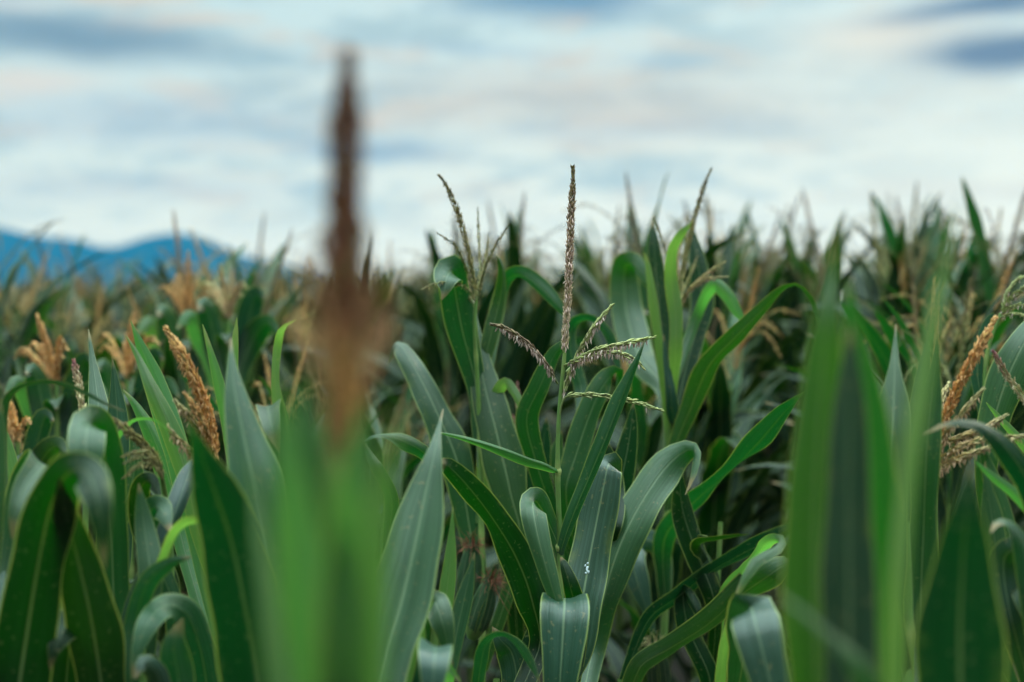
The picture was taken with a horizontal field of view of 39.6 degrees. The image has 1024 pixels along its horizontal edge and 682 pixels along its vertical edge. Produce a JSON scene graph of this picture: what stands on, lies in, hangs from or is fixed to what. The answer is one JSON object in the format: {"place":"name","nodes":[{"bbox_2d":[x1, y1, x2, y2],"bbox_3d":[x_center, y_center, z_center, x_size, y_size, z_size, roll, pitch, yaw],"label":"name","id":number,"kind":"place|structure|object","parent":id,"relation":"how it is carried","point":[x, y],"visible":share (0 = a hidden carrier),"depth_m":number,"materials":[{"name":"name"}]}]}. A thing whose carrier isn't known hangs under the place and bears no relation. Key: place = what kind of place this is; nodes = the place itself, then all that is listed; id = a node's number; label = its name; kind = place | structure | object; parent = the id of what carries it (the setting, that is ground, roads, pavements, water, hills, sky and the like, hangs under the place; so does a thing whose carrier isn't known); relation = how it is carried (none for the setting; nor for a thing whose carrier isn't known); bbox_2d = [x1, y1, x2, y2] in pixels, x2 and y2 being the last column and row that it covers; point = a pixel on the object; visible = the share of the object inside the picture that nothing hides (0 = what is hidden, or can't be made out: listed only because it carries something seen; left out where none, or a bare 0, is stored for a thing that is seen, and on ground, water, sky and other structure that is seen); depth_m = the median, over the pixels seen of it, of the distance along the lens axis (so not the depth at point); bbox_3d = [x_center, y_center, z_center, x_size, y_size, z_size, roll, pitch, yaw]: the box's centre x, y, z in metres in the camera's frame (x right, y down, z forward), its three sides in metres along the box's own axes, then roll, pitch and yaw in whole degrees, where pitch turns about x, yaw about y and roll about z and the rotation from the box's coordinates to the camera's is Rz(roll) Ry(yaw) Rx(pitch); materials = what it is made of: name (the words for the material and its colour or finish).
{"place":"outdoors","nodes":[
{"label":"outdoors","id":0,"kind":"place"},
{"bbox_2d":[0,227,324,296],"bbox_3d":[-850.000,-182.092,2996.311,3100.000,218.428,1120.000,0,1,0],"label":"mountains","id":1,"kind":"structure","parent":0,"point":[127,252],"depth_m":2853.22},
{"bbox_2d":[0,0,1023,300],"label":"sky","id":2,"kind":"structure","parent":0,"point":[116,116],"materials":[{"name":"white"}]},
{"bbox_2d":[458,433,1018,681],"bbox_3d":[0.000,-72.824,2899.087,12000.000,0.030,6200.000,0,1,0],"label":"ground","id":3,"kind":"structure","parent":0,"point":[676,671],"depth_m":6.73,"materials":[{"name":"soil"}]},
{"bbox_2d":[0,339,64,452],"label":"corn plant","id":4,"kind":"object","parent":3,"relation":"on","point":[19,414],"visible":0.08,"depth_m":3.36,"materials":[{"name":"green plant"}]},
{"bbox_2d":[7,402,67,464],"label":"corn plant","id":5,"kind":"object","parent":3,"relation":"on","point":[42,446],"visible":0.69,"depth_m":2.68,"materials":[{"name":"green plant"}]},
{"bbox_2d":[4,313,108,609],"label":"corn plant","id":6,"kind":"object","parent":3,"relation":"on","point":[34,398],"visible":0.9,"depth_m":2.99,"materials":[{"name":"green plant"}]},
{"bbox_2d":[1,282,121,398],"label":"corn plant","id":7,"kind":"object","parent":3,"relation":"on","point":[70,327],"visible":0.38,"depth_m":4.62,"materials":[{"name":"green plant"}]},
{"bbox_2d":[0,380,124,681],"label":"corn plant","id":8,"kind":"object","parent":3,"relation":"on","point":[35,541],"visible":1,"depth_m":1.65,"materials":[{"name":"green plant"}]},
{"bbox_2d":[0,243,131,416],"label":"corn plant","id":9,"kind":"object","parent":3,"relation":"on","point":[34,331],"visible":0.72,"depth_m":4.57,"materials":[{"name":"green plant"}]},
{"bbox_2d":[0,219,135,561],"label":"corn plant","id":10,"kind":"object","parent":3,"relation":"on","point":[30,319],"visible":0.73,"depth_m":4.32,"materials":[{"name":"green plant"}]},
{"bbox_2d":[5,284,137,536],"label":"corn plant","id":11,"kind":"object","parent":3,"relation":"on","point":[50,323],"visible":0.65,"depth_m":4.75,"materials":[{"name":"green plant"}]},
{"bbox_2d":[1,230,153,379],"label":"corn plant","id":12,"kind":"object","parent":3,"relation":"on","point":[32,271],"visible":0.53,"depth_m":5.08,"materials":[{"name":"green plant"}]},
{"bbox_2d":[1,232,169,349],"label":"corn plant","id":13,"kind":"object","parent":3,"relation":"on","point":[72,293],"visible":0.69,"depth_m":6.13,"materials":[{"name":"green plant"}]},
{"bbox_2d":[38,254,172,353],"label":"corn plant","id":14,"kind":"object","parent":3,"relation":"on","point":[145,296],"visible":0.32,"depth_m":6.52,"materials":[{"name":"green plant"}]},
{"bbox_2d":[71,358,143,571],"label":"corn plant","id":15,"kind":"object","parent":3,"relation":"on","point":[116,398],"visible":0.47,"depth_m":2.10,"materials":[{"name":"green plant"}]},
{"bbox_2d":[48,329,171,681],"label":"corn plant","id":16,"kind":"object","parent":3,"relation":"on","point":[87,644],"visible":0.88,"depth_m":1.72,"materials":[{"name":"green plant"}]},
{"bbox_2d":[85,266,164,571],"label":"corn plant","id":17,"kind":"object","parent":3,"relation":"on","point":[117,309],"visible":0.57,"depth_m":5.20,"materials":[{"name":"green plant"}]},
{"bbox_2d":[97,311,179,587],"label":"corn plant","id":18,"kind":"object","parent":3,"relation":"on","point":[127,364],"visible":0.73,"depth_m":3.19,"materials":[{"name":"green plant"}]},
{"bbox_2d":[123,483,191,681],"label":"corn plant","id":19,"kind":"object","parent":3,"relation":"on","point":[147,589],"visible":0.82,"depth_m":1.75,"materials":[{"name":"green plant"}]},
{"bbox_2d":[119,295,207,643],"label":"corn plant","id":20,"kind":"object","parent":3,"relation":"on","point":[169,368],"visible":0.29,"depth_m":3.67,"materials":[{"name":"green plant"}]},
{"bbox_2d":[112,416,218,681],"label":"corn plant","id":21,"kind":"object","parent":3,"relation":"on","point":[187,651],"visible":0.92,"depth_m":1.84,"materials":[{"name":"green plant"}]},
{"bbox_2d":[137,250,234,596],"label":"corn plant","id":22,"kind":"object","parent":3,"relation":"on","point":[152,325],"visible":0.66,"depth_m":3.70,"materials":[{"name":"green plant"}]},
{"bbox_2d":[80,229,319,508],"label":"corn plant","id":23,"kind":"object","parent":3,"relation":"on","point":[254,396],"visible":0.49,"depth_m":4.28,"materials":[{"name":"green plant"}]},
{"bbox_2d":[123,321,277,681],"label":"corn plant","id":24,"kind":"object","parent":3,"relation":"on","point":[218,567],"visible":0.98,"depth_m":1.57,"materials":[{"name":"green plant"}]},
{"bbox_2d":[101,286,301,595],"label":"corn plant","id":25,"kind":"object","parent":3,"relation":"on","point":[222,446],"visible":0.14,"depth_m":3.98,"materials":[{"name":"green plant"}]},
{"bbox_2d":[120,254,288,469],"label":"corn plant","id":26,"kind":"object","parent":3,"relation":"on","point":[223,459],"visible":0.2,"depth_m":4.50,"materials":[{"name":"green plant"}]},
{"bbox_2d":[130,247,284,363],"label":"corn plant","id":27,"kind":"object","parent":3,"relation":"on","point":[166,277],"visible":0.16,"depth_m":5.46,"materials":[{"name":"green plant"}]},
{"bbox_2d":[106,209,311,433],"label":"corn plant","id":28,"kind":"object","parent":3,"relation":"on","point":[228,264],"visible":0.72,"depth_m":4.37,"materials":[{"name":"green plant"}]},
{"bbox_2d":[176,264,278,396],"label":"corn plant","id":29,"kind":"object","parent":3,"relation":"on","point":[256,328],"visible":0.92,"depth_m":3.49,"materials":[{"name":"green plant"}]},
{"bbox_2d":[159,213,322,379],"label":"corn plant","id":30,"kind":"object","parent":3,"relation":"on","point":[269,270],"visible":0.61,"depth_m":5.58,"materials":[{"name":"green plant"}]},
{"bbox_2d":[165,228,320,423],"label":"corn plant","id":31,"kind":"object","parent":3,"relation":"on","point":[249,280],"visible":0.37,"depth_m":4.47,"materials":[{"name":"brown plant"}]},
{"bbox_2d":[202,317,295,579],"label":"corn plant","id":32,"kind":"object","parent":3,"relation":"on","point":[245,439],"visible":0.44,"depth_m":1.73,"materials":[{"name":"green plant"}]},
{"bbox_2d":[129,350,374,659],"bbox_3d":[-0.614,0.814,3.065,0.482,1.635,0.800,1,2,44],"label":"corn plant","id":33,"kind":"object","parent":3,"relation":"on","point":[215,407],"visible":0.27,"depth_m":3.02,"materials":[{"name":"green plant"}]},
{"bbox_2d":[251,44,399,681],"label":"corn plant","id":34,"kind":"object","parent":3,"relation":"on","point":[324,614],"visible":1,"depth_m":0.79,"materials":[{"name":"green plant"}]},
{"bbox_2d":[271,299,402,412],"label":"corn plant","id":35,"kind":"object","parent":3,"relation":"on","point":[290,354],"visible":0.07,"depth_m":4.98,"materials":[{"name":"green plant"}]},
{"bbox_2d":[273,255,403,416],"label":"corn plant","id":36,"kind":"object","parent":3,"relation":"on","point":[312,355],"visible":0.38,"depth_m":4.76,"materials":[{"name":"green plant"}]},
{"bbox_2d":[264,273,425,437],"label":"corn plant","id":37,"kind":"object","parent":3,"relation":"on","point":[290,370],"visible":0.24,"depth_m":5.08,"materials":[{"name":"green plant"}]},
{"bbox_2d":[215,315,500,675],"bbox_3d":[-0.380,0.772,3.769,0.821,1.683,0.476,-1,2,-26],"label":"corn plant","id":38,"kind":"object","parent":3,"relation":"on","point":[411,464],"visible":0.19,"depth_m":3.78,"materials":[{"name":"green plant"}]},
{"bbox_2d":[286,229,453,419],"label":"corn plant","id":39,"kind":"object","parent":3,"relation":"on","point":[382,316],"visible":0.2,"depth_m":5.35,"materials":[{"name":"green plant"}]},
{"bbox_2d":[271,226,505,447],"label":"corn plant","id":40,"kind":"object","parent":3,"relation":"on","point":[436,359],"visible":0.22,"depth_m":4.40,"materials":[{"name":"green plant"}]},
{"bbox_2d":[321,380,460,553],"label":"corn plant","id":41,"kind":"object","parent":3,"relation":"on","point":[377,445],"visible":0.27,"depth_m":3.54,"materials":[{"name":"green plant"}]},
{"bbox_2d":[367,239,425,429],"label":"corn plant","id":42,"kind":"object","parent":3,"relation":"on","point":[381,374],"visible":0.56,"depth_m":5.63,"materials":[{"name":"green plant"}]},
{"bbox_2d":[371,433,442,528],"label":"corn plant","id":43,"kind":"object","parent":3,"relation":"on","point":[412,445],"visible":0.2,"depth_m":2.10,"materials":[{"name":"green plant"}]},
{"bbox_2d":[396,281,435,441],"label":"corn plant","id":44,"kind":"object","parent":3,"relation":"on","point":[422,339],"visible":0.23,"depth_m":6.13,"materials":[{"name":"green plant"}]},
{"bbox_2d":[397,361,470,681],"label":"corn plant","id":45,"kind":"object","parent":3,"relation":"on","point":[461,418],"visible":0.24,"depth_m":4.22,"materials":[{"name":"green plant"}]},
{"bbox_2d":[315,379,554,666],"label":"corn plant","id":46,"kind":"object","parent":3,"relation":"on","point":[491,557],"visible":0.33,"depth_m":3.62,"materials":[{"name":"green plant"}]},
{"bbox_2d":[400,403,475,590],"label":"corn plant","id":47,"kind":"object","parent":3,"relation":"on","point":[406,479],"visible":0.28,"depth_m":3.87,"materials":[{"name":"green plant"}]},
{"bbox_2d":[385,409,544,681],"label":"corn plant","id":48,"kind":"object","parent":3,"relation":"on","point":[427,622],"visible":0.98,"depth_m":1.83,"materials":[{"name":"green plant"}]},
{"bbox_2d":[394,209,542,681],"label":"corn plant","id":49,"kind":"object","parent":3,"relation":"on","point":[458,384],"visible":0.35,"depth_m":4.34,"materials":[{"name":"green plant"}]},
{"bbox_2d":[369,246,569,681],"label":"corn plant","id":50,"kind":"object","parent":3,"relation":"on","point":[510,367],"visible":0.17,"depth_m":4.24,"materials":[{"name":"green plant"}]},
{"bbox_2d":[388,174,570,681],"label":"corn plant","id":51,"kind":"object","parent":3,"relation":"on","point":[503,480],"visible":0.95,"depth_m":2.58,"materials":[{"name":"green plant"}]},
{"bbox_2d":[371,231,601,632],"bbox_3d":[-0.011,0.606,4.850,1.111,1.959,0.263,0,1,-4],"label":"corn plant","id":52,"kind":"object","parent":3,"relation":"on","point":[549,398],"visible":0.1,"depth_m":4.83,"materials":[{"name":"green plant"}]},
{"bbox_2d":[390,232,596,654],"bbox_3d":[-0.003,0.593,5.062,0.963,1.974,0.558,0,1,7],"label":"corn plant","id":53,"kind":"object","parent":3,"relation":"on","point":[567,416],"visible":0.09,"depth_m":5.11,"materials":[{"name":"green plant"}]},
{"bbox_2d":[472,626,539,681],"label":"corn plant","id":54,"kind":"object","parent":3,"relation":"on","point":[512,652],"visible":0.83,"depth_m":2.03,"materials":[{"name":"green plant"}]},
{"bbox_2d":[0,228,1022,515],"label":"distant corn","id":55,"kind":"object","parent":3,"relation":"on","point":[400,290],"visible":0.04,"depth_m":9.44,"materials":[{"name":"green plant"}]},
{"bbox_2d":[448,200,586,681],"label":"corn plant","id":56,"kind":"object","parent":3,"relation":"on","point":[579,326],"visible":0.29,"depth_m":5.34,"materials":[{"name":"green plant"}]},
{"bbox_2d":[497,382,550,640],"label":"corn plant","id":57,"kind":"object","parent":3,"relation":"on","point":[516,623],"visible":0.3,"depth_m":2.71,"materials":[{"name":"green plant"}]},
{"bbox_2d":[424,192,629,648],"bbox_3d":[0.039,0.563,4.635,0.582,2.056,1.003,-1,2,-25],"label":"corn plant","id":58,"kind":"object","parent":3,"relation":"on","point":[542,340],"visible":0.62,"depth_m":4.42,"materials":[{"name":"green plant"}]},
{"bbox_2d":[485,206,630,678],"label":"corn plant","id":59,"kind":"object","parent":3,"relation":"on","point":[579,255],"visible":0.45,"depth_m":4.90,"materials":[{"name":"green plant"}]},
{"bbox_2d":[441,164,700,681],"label":"corn plant","id":60,"kind":"object","parent":3,"relation":"on","point":[584,586],"visible":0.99,"depth_m":2.20,"materials":[{"name":"green plant"}]},
{"bbox_2d":[515,313,637,561],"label":"corn plant","id":61,"kind":"object","parent":3,"relation":"on","point":[575,452],"visible":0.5,"depth_m":2.50,"materials":[{"name":"green plant"}]},
{"bbox_2d":[543,223,622,444],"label":"corn plant","id":62,"kind":"object","parent":3,"relation":"on","point":[584,330],"visible":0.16,"depth_m":5.91,"materials":[{"name":"green plant"}]},
{"bbox_2d":[585,336,682,681],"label":"corn plant","id":63,"kind":"object","parent":3,"relation":"on","point":[649,443],"visible":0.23,"depth_m":3.46,"materials":[{"name":"green plant"}]},
{"bbox_2d":[492,172,795,681],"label":"corn plant","id":64,"kind":"object","parent":3,"relation":"on","point":[633,243],"visible":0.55,"depth_m":4.03,"materials":[{"name":"green plant"}]},
{"bbox_2d":[553,312,771,681],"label":"corn plant","id":65,"kind":"object","parent":3,"relation":"on","point":[607,675],"visible":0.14,"depth_m":3.60,"materials":[{"name":"green plant"}]},
{"bbox_2d":[594,343,787,681],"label":"corn plant","id":66,"kind":"object","parent":3,"relation":"on","point":[677,654],"visible":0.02,"depth_m":4.17,"materials":[{"name":"green plant"}]},
{"bbox_2d":[617,525,784,681],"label":"corn plant","id":67,"kind":"object","parent":3,"relation":"on","point":[710,615],"visible":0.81,"depth_m":2.40,"materials":[{"name":"green plant"}]},
{"bbox_2d":[611,368,790,681],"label":"corn plant","id":68,"kind":"object","parent":3,"relation":"on","point":[748,472],"visible":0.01,"depth_m":3.93,"materials":[{"name":"green plant"}]},
{"bbox_2d":[601,194,808,679],"bbox_3d":[0.636,0.576,4.369,0.957,2.044,0.426,-1,2,-39],"label":"corn plant","id":69,"kind":"object","parent":3,"relation":"on","point":[727,255],"visible":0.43,"depth_m":4.36,"materials":[{"name":"green plant"}]},
{"bbox_2d":[611,267,801,681],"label":"corn plant","id":70,"kind":"object","parent":3,"relation":"on","point":[723,439],"visible":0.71,"depth_m":3.65,"materials":[{"name":"green plant"}]},
{"bbox_2d":[611,254,801,606],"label":"corn plant","id":71,"kind":"object","parent":3,"relation":"on","point":[781,299],"visible":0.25,"depth_m":4.87,"materials":[{"name":"green plant"}]},
{"bbox_2d":[610,167,817,681],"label":"corn plant","id":72,"kind":"object","parent":3,"relation":"on","point":[677,375],"visible":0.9,"depth_m":2.76,"materials":[{"name":"green plant"}]},
{"bbox_2d":[671,475,789,681],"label":"corn plant","id":73,"kind":"object","parent":3,"relation":"on","point":[746,644],"visible":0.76,"depth_m":1.96,"materials":[{"name":"green plant"}]},
{"bbox_2d":[662,211,808,505],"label":"corn plant","id":74,"kind":"object","parent":3,"relation":"on","point":[777,275],"visible":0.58,"depth_m":5.12,"materials":[{"name":"green plant"}]},
{"bbox_2d":[668,200,813,625],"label":"corn plant","id":75,"kind":"object","parent":3,"relation":"on","point":[766,366],"visible":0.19,"depth_m":4.53,"materials":[{"name":"green plant"}]},
{"bbox_2d":[672,194,828,532],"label":"corn plant","id":76,"kind":"object","parent":3,"relation":"on","point":[787,382],"visible":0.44,"depth_m":5.44,"materials":[{"name":"green plant"}]},
{"bbox_2d":[658,196,844,495],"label":"corn plant","id":77,"kind":"object","parent":3,"relation":"on","point":[740,227],"visible":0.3,"depth_m":6.38,"materials":[{"name":"green plant"}]},
{"bbox_2d":[720,233,802,526],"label":"corn plant","id":78,"kind":"object","parent":3,"relation":"on","point":[759,514],"visible":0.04,"depth_m":5.98,"materials":[{"name":"green plant"}]},
{"bbox_2d":[739,206,826,597],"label":"corn plant","id":79,"kind":"object","parent":3,"relation":"on","point":[794,304],"visible":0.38,"depth_m":5.38,"materials":[{"name":"green plant"}]},
{"bbox_2d":[683,213,906,670],"bbox_3d":[0.893,0.579,4.840,0.982,2.013,0.569,0,1,2],"label":"corn plant","id":80,"kind":"object","parent":3,"relation":"on","point":[841,283],"visible":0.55,"depth_m":4.74,"materials":[{"name":"green plant"}]},
{"bbox_2d":[742,188,886,400],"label":"corn plant","id":81,"kind":"object","parent":3,"relation":"on","point":[841,243],"visible":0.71,"depth_m":4.97,"materials":[{"name":"green plant"}]},
{"bbox_2d":[781,235,905,681],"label":"corn plant","id":82,"kind":"object","parent":3,"relation":"on","point":[842,489],"visible":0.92,"depth_m":1.18,"materials":[{"name":"green plant"}]},
{"bbox_2d":[780,191,936,387],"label":"corn plant","id":83,"kind":"object","parent":3,"relation":"on","point":[892,277],"visible":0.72,"depth_m":4.42,"materials":[{"name":"green plant"}]},
{"bbox_2d":[754,182,967,420],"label":"corn plant","id":84,"kind":"object","parent":3,"relation":"on","point":[887,226],"visible":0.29,"depth_m":5.07,"materials":[{"name":"green plant"}]},
{"bbox_2d":[775,200,957,681],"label":"corn plant","id":85,"kind":"object","parent":3,"relation":"on","point":[858,667],"visible":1,"depth_m":0.98,"materials":[{"name":"green plant"}]},
{"bbox_2d":[736,277,1023,539],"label":"corn plant","id":86,"kind":"object","parent":3,"relation":"on","point":[943,514],"visible":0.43,"depth_m":3.00,"materials":[{"name":"green plant"}]},
{"bbox_2d":[760,225,1015,496],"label":"corn plant","id":87,"kind":"object","parent":3,"relation":"on","point":[876,291],"visible":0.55,"depth_m":4.34,"materials":[{"name":"green plant"}]},
{"bbox_2d":[765,279,1013,540],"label":"corn plant","id":88,"kind":"object","parent":3,"relation":"on","point":[904,352],"visible":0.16,"depth_m":3.20,"materials":[{"name":"green plant"}]},
{"bbox_2d":[772,267,1016,658],"bbox_3d":[0.908,0.726,3.284,0.829,1.799,0.523,0,1,8],"label":"corn plant","id":89,"kind":"object","parent":3,"relation":"on","point":[879,345],"visible":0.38,"depth_m":3.25,"materials":[{"name":"green plant"}]},
{"bbox_2d":[777,176,1023,590],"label":"corn plant","id":90,"kind":"object","parent":3,"relation":"on","point":[980,240],"visible":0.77,"depth_m":4.32,"materials":[{"name":"green plant"}]},
{"bbox_2d":[843,195,976,343],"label":"corn plant","id":91,"kind":"object","parent":3,"relation":"on","point":[933,237],"visible":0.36,"depth_m":4.59,"materials":[{"name":"green plant"}]},
{"bbox_2d":[882,324,941,681],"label":"corn plant","id":92,"kind":"object","parent":3,"relation":"on","point":[923,545],"visible":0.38,"depth_m":1.86,"materials":[{"name":"green plant"}]},
{"bbox_2d":[865,271,979,403],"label":"corn plant","id":93,"kind":"object","parent":3,"relation":"on","point":[973,317],"visible":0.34,"depth_m":3.63,"materials":[{"name":"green plant"}]},
{"bbox_2d":[839,249,1023,455],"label":"corn plant","id":94,"kind":"object","parent":3,"relation":"on","point":[1001,328],"visible":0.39,"depth_m":3.50,"materials":[{"name":"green plant"}]},
{"bbox_2d":[886,223,1023,478],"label":"corn plant","id":95,"kind":"object","parent":3,"relation":"on","point":[984,308],"visible":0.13,"depth_m":5.25,"materials":[{"name":"green plant"}]},
{"bbox_2d":[917,202,1002,373],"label":"corn plant","id":96,"kind":"object","parent":3,"relation":"on","point":[944,236],"visible":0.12,"depth_m":5.22,"materials":[{"name":"green plant"}]},
{"bbox_2d":[906,292,1023,662],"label":"corn plant","id":97,"kind":"object","parent":3,"relation":"on","point":[1019,515],"visible":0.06,"depth_m":3.50,"materials":[{"name":"green plant"}]},
{"bbox_2d":[907,208,1023,528],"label":"corn plant","id":98,"kind":"object","parent":3,"relation":"on","point":[967,273],"visible":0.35,"depth_m":5.14,"materials":[{"name":"green plant"}]},
{"bbox_2d":[913,419,1023,681],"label":"corn plant","id":99,"kind":"object","parent":3,"relation":"on","point":[959,633],"visible":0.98,"depth_m":1.31,"materials":[{"name":"green plant"}]},
{"bbox_2d":[937,315,1023,542],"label":"corn plant","id":100,"kind":"object","parent":3,"relation":"on","point":[1002,488],"visible":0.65,"depth_m":1.96,"materials":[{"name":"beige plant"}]},
{"bbox_2d":[970,275,1023,506],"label":"corn plant","id":101,"kind":"object","parent":3,"relation":"on","point":[999,396],"visible":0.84,"depth_m":2.41,"materials":[{"name":"green plant"}]},
{"bbox_2d":[981,349,1023,681],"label":"corn plant","id":102,"kind":"object","parent":3,"relation":"on","point":[1007,553],"visible":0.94,"depth_m":1.80,"materials":[{"name":"green plant"}]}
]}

